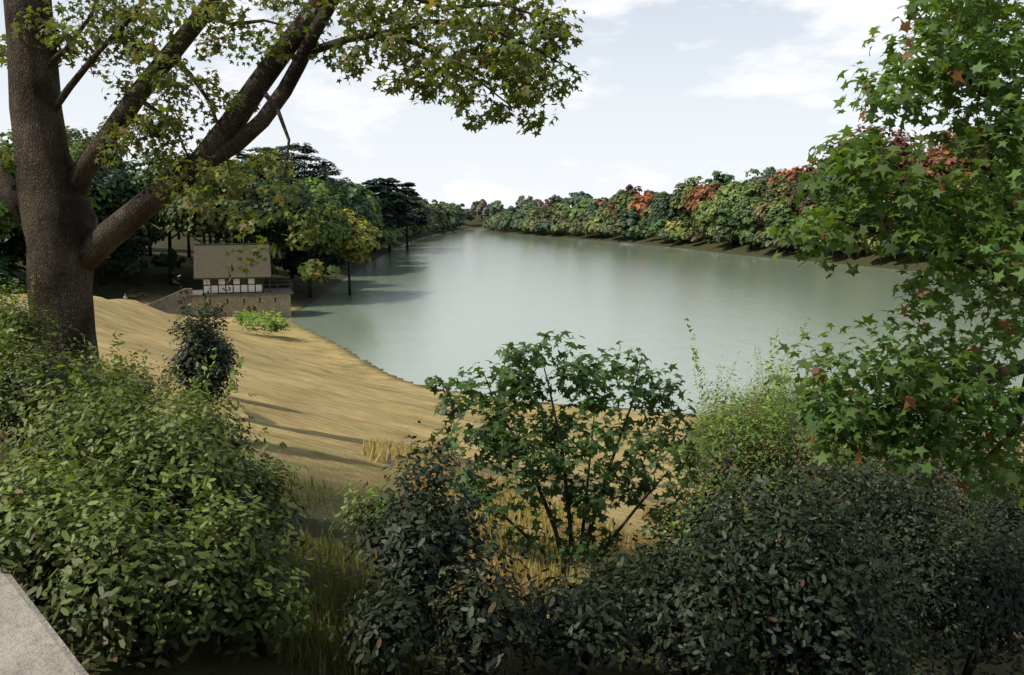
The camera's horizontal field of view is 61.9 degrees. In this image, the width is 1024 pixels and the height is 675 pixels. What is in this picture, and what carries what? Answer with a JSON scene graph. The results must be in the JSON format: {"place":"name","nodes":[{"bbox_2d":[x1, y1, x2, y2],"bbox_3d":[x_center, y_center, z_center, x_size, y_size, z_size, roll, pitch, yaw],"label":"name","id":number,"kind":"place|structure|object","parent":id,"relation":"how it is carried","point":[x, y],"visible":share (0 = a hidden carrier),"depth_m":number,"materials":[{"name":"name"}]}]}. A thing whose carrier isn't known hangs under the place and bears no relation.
{"place":"outdoors","nodes":[
{"label":"outdoors","id":0,"kind":"place"},
{"bbox_2d":[147,288,192,314],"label":"ramp","id":1,"kind":"structure","parent":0,"point":[168,304],"depth_m":121.34,"materials":[{"name":"grey concrete"}]},
{"bbox_2d":[0,209,1023,674],"bbox_3d":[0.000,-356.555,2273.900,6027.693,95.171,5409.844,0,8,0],"label":"ground","id":2,"kind":"structure","parent":0,"point":[324,405],"depth_m":28.04,"materials":[{"name":"beige sand"}]},
{"bbox_2d":[0,571,88,674],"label":"terrace stone wall","id":3,"kind":"structure","parent":2,"relation":"on","point":[32,642],"depth_m":1.38,"materials":[{"name":"beige stone"}]},
{"bbox_2d":[0,270,339,667],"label":"privet bushes","id":4,"kind":"object","parent":2,"relation":"on","point":[163,589],"visible":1,"depth_m":5.59,"materials":[{"name":"green plant"}]},
{"bbox_2d":[192,294,290,316],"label":"stone wall","id":5,"kind":"structure","parent":2,"relation":"on","point":[277,303],"depth_m":124.05,"materials":[{"name":"beige stone"}]},
{"bbox_2d":[190,243,292,296],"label":"house","id":6,"kind":"structure","parent":5,"relation":"on","point":[212,262],"depth_m":123.81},
{"bbox_2d":[232,308,291,333],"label":"plants","id":7,"kind":"object","parent":2,"relation":"on","point":[247,319],"visible":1,"depth_m":97.25,"materials":[{"name":"green plant"}]},
{"bbox_2d":[0,0,577,384],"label":"plane tree trunk and limbs","id":8,"kind":"object","parent":2,"relation":"on","point":[71,244],"visible":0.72,"depth_m":17.32,"materials":[{"name":"brown plant"}]},
{"bbox_2d":[0,0,589,283],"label":"plane tree leaves","id":9,"kind":"object","parent":8,"relation":"attached to","point":[509,72],"visible":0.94,"depth_m":15.95,"materials":[{"name":"green plant"}]},
{"bbox_2d":[209,437,689,674],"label":"tall dry grass","id":10,"kind":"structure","parent":2,"relation":"on","point":[321,604],"depth_m":8.61,"materials":[{"name":"yellow plant"}]},
{"bbox_2d":[0,153,1012,297],"bbox_3d":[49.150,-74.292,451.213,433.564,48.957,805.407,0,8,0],"label":"woodland trunks","id":11,"kind":"object","parent":2,"relation":"on","point":[171,276],"visible":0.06,"depth_m":155.47,"materials":[{"name":"brown wood"}]},
{"bbox_2d":[0,318,1023,674],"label":"shrub stems","id":12,"kind":"object","parent":2,"relation":"on","point":[262,650],"visible":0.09,"depth_m":6.33,"materials":[{"name":"brown plant"}]},
{"bbox_2d":[423,330,718,569],"bbox_3d":[0.652,1.395,9.780,3.370,2.970,1.948,0,8,0],"label":"shrub","id":13,"kind":"object","parent":2,"relation":"on","point":[496,436],"depth_m":9.66,"materials":[{"name":"green plant"}]},
{"bbox_2d":[159,264,1023,674],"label":"dark bushes","id":14,"kind":"object","parent":2,"relation":"on","point":[969,574],"visible":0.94,"depth_m":6.76,"materials":[{"name":"green plant"}]},
{"bbox_2d":[322,317,1023,578],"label":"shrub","id":15,"kind":"object","parent":2,"relation":"on","point":[760,416],"visible":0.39,"depth_m":12.29,"materials":[{"name":"green plant"}]},
{"bbox_2d":[764,0,1023,511],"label":"maple","id":16,"kind":"object","parent":2,"relation":"on","point":[987,61],"depth_m":6.54,"materials":[{"name":"green plant"}]},
{"bbox_2d":[0,122,1023,293],"bbox_3d":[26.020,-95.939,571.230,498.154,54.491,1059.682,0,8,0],"label":"background trees","id":17,"kind":"object","parent":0,"point":[718,207],"visible":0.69,"depth_m":259.92,"materials":[{"name":"green plant"}]},
{"bbox_2d":[0,0,1023,208],"label":"sky","id":18,"kind":"structure","parent":0,"point":[674,91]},
{"bbox_2d":[286,228,1023,427],"bbox_3d":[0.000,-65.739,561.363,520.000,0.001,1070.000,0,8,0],"label":"lake water","id":19,"kind":"structure","parent":0,"point":[444,307],"depth_m":134.77,"materials":[{"name":"grey liquid"}]}
]}

